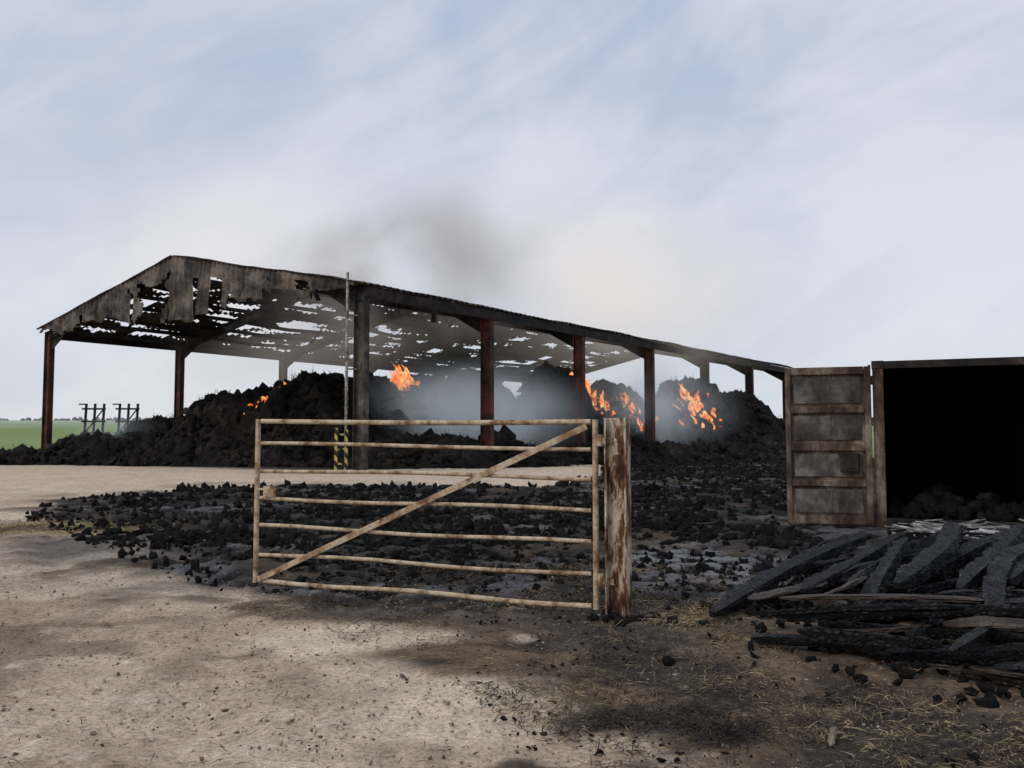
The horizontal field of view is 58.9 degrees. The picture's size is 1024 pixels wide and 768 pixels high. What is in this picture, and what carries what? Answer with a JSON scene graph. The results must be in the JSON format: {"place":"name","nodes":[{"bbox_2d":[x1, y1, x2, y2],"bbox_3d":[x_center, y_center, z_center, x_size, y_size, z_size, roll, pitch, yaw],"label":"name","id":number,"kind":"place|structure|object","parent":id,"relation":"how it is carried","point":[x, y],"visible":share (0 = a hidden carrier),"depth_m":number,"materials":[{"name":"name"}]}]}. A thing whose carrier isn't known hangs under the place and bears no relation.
{"place":"outdoors","nodes":[
{"label":"outdoors","id":0,"kind":"place"},
{"bbox_2d":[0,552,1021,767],"bbox_3d":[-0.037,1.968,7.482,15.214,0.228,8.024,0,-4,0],"label":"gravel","id":1,"kind":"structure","parent":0,"point":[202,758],"depth_m":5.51,"materials":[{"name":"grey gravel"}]},
{"bbox_2d":[0,420,1023,767],"bbox_3d":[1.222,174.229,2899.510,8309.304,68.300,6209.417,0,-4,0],"label":"ground","id":2,"kind":"structure","parent":0,"point":[122,612],"depth_m":6.39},
{"bbox_2d":[0,417,145,420],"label":"distant hedge","id":3,"kind":"object","parent":2,"relation":"on","point":[73,418],"visible":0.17,"depth_m":417.21,"materials":[{"name":"green plant"}]},
{"bbox_2d":[79,404,105,433],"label":"burnt bale rack","id":4,"kind":"object","parent":2,"relation":"on","point":[94,409],"visible":0.62,"depth_m":43.01,"materials":[{"name":"metal"}]},
{"bbox_2d":[0,516,226,540],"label":"loose straw","id":5,"kind":"object","parent":2,"relation":"on","point":[36,528],"visible":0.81,"depth_m":14.05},
{"bbox_2d":[112,404,139,433],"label":"burnt bale rack","id":6,"kind":"object","parent":2,"relation":"on","point":[128,409],"visible":0.54,"depth_m":43.02,"materials":[{"name":"metal"}]},
{"bbox_2d":[0,538,597,767],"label":"stones","id":7,"kind":"object","parent":2,"relation":"on","point":[271,677],"visible":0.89,"depth_m":5.65,"materials":[{"name":"grey stone"}]},
{"bbox_2d":[334,428,347,469],"bbox_3d":[-5.270,2.084,27.974,0.430,1.450,0.114,1,-4,-18],"label":"hazard striped guard","id":8,"kind":"object","parent":2,"relation":"on","point":[336,449],"visible":0.86,"depth_m":27.93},
{"bbox_2d":[344,272,357,461],"bbox_3d":[-5.051,-0.345,28.366,0.400,6.350,0.094,1,-4,-17],"label":"conduit pole","id":9,"kind":"object","parent":2,"relation":"on","point":[346,353],"visible":0.91,"depth_m":28.34,"materials":[{"name":"grey metal"}]},
{"bbox_2d":[0,361,785,469],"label":"burnt hay heap","id":10,"kind":"object","parent":2,"relation":"on","point":[214,430],"visible":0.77,"depth_m":38.21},
{"bbox_2d":[243,382,285,414],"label":"flames","id":11,"kind":"object","parent":10,"relation":"on","point":[264,398],"visible":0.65,"depth_m":37.62,"materials":[{"name":"orange"}]},
{"bbox_2d":[389,365,419,390],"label":"flames","id":12,"kind":"object","parent":10,"relation":"on","point":[402,378],"visible":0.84,"depth_m":40.34,"materials":[{"name":"orange"}]},
{"bbox_2d":[569,372,615,413],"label":"flames","id":13,"kind":"object","parent":10,"relation":"on","point":[587,385],"visible":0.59,"depth_m":45.39,"materials":[{"name":"orange"}]},
{"bbox_2d":[616,393,644,430],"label":"flames","id":14,"kind":"object","parent":10,"relation":"on","point":[627,400],"visible":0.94,"depth_m":45.75,"materials":[{"name":"orange"}]},
{"bbox_2d":[655,384,705,425],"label":"flames","id":15,"kind":"object","parent":10,"relation":"on","point":[691,399],"visible":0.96,"depth_m":47.30,"materials":[{"name":"orange"}]},
{"bbox_2d":[693,403,721,429],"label":"flames","id":16,"kind":"object","parent":10,"relation":"on","point":[708,418],"visible":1,"depth_m":47.02,"materials":[{"name":"orange"}]},
{"bbox_2d":[37,255,792,469],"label":"hay barn","id":17,"kind":"structure","parent":2,"relation":"on","point":[180,309],"depth_m":41.53,"materials":[{"name":"metal"}]},
{"bbox_2d":[24,461,845,595],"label":"burnt crumbs","id":18,"kind":"object","parent":2,"relation":"on","point":[464,541],"visible":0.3,"depth_m":13.12,"materials":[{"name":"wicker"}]},
{"bbox_2d":[25,458,911,595],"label":"burnt straw clumps","id":19,"kind":"object","parent":2,"relation":"on","point":[235,532],"visible":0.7,"depth_m":14.59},
{"bbox_2d":[604,418,631,618],"bbox_3d":[0.896,1.345,7.708,0.190,2.110,0.215,-1,-4,22],"label":"gate post","id":20,"kind":"object","parent":2,"relation":"on","point":[617,505],"visible":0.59,"depth_m":7.72,"materials":[{"name":"paint"}]},
{"bbox_2d":[253,419,613,609],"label":"field gate","id":21,"kind":"structure","parent":20,"relation":"attached to","point":[597,441],"depth_m":8.32,"materials":[{"name":"brown wood"}]},
{"bbox_2d":[221,562,1023,767],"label":"loose straw","id":22,"kind":"object","parent":2,"relation":"on","point":[849,689],"visible":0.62,"depth_m":5.43,"materials":[{"name":"beige plant"}]},
{"bbox_2d":[587,611,660,625],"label":"clods","id":23,"kind":"object","parent":2,"relation":"on","point":[608,616],"visible":0.81,"depth_m":7.51,"materials":[{"name":"soil"}]},
{"bbox_2d":[495,700,818,759],"bbox_3d":[0.764,1.836,4.846,1.726,0.094,0.892,0,-4,0],"label":"loose straw","id":24,"kind":"object","parent":2,"relation":"on","point":[588,720],"visible":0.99,"depth_m":4.89,"materials":[{"name":"brown plant"}]},
{"bbox_2d":[344,572,1022,767],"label":"charred crumbs","id":25,"kind":"object","parent":2,"relation":"on","point":[659,759],"visible":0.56,"depth_m":5.43,"materials":[{"name":"black"}]},
{"bbox_2d":[630,595,799,687],"bbox_3d":[1.524,1.918,7.146,1.237,0.129,3.074,0,-4,0],"label":"loose straw","id":26,"kind":"object","parent":2,"relation":"on","point":[711,632],"visible":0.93,"depth_m":7.12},
{"bbox_2d":[526,547,1023,766],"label":"charcoal pieces","id":27,"kind":"object","parent":2,"relation":"on","point":[989,700],"visible":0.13,"depth_m":6.22,"materials":[{"name":"wood"}]},
{"bbox_2d":[828,727,837,745],"bbox_3d":[1.670,1.833,4.726,0.040,0.044,0.252,-2,-4,24],"label":"wooden stick","id":28,"kind":"object","parent":2,"relation":"on","point":[832,737],"visible":1,"depth_m":4.69,"materials":[{"name":"beige wood"}]},
{"bbox_2d":[709,522,1023,684],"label":"charred timber pile","id":29,"kind":"object","parent":2,"relation":"on","point":[992,607],"visible":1,"depth_m":6.99,"materials":[{"name":"black wood"}]},
{"bbox_2d":[784,357,1023,529],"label":"shipping container","id":30,"kind":"object","parent":2,"relation":"on","point":[958,424],"visible":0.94,"depth_m":14.67,"materials":[{"name":"metal"}]},
{"bbox_2d":[785,366,871,524],"bbox_3d":[5.016,0.971,14.390,1.270,2.480,0.075,-1,-4,17],"label":"open door","id":31,"kind":"structure","parent":30,"relation":"in","point":[793,446],"depth_m":14.38,"materials":[{"name":"brown wood"}]},
{"bbox_2d":[793,377,863,513],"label":"door panels","id":32,"kind":"structure","parent":31,"relation":"attached to","point":[806,390],"depth_m":14.39,"materials":[{"name":"paint"}]},
{"bbox_2d":[886,487,1023,522],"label":"burnt contents","id":33,"kind":"object","parent":30,"relation":"in","point":[900,503],"visible":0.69,"depth_m":14.21,"materials":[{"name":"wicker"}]},
{"bbox_2d":[911,484,1001,509],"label":"charred sacks","id":34,"kind":"object","parent":30,"relation":"in","point":[931,496],"visible":0.56,"depth_m":15.23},
{"bbox_2d":[887,524,1000,548],"bbox_3d":[6.730,2.142,12.415,2.956,0.295,2.579,-1,-4,21],"label":"charred rubble","id":35,"kind":"object","parent":2,"relation":"on","point":[910,536],"visible":0.17,"depth_m":12.65,"materials":[{"name":"stone"}]},
{"bbox_2d":[885,518,1023,539],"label":"scattered ash boards","id":36,"kind":"object","parent":2,"relation":"on","point":[931,528],"visible":0.57,"depth_m":13.02,"materials":[{"name":"grey wood"}]},
{"bbox_2d":[0,0,1023,419],"label":"sky","id":37,"kind":"structure","parent":0,"point":[792,183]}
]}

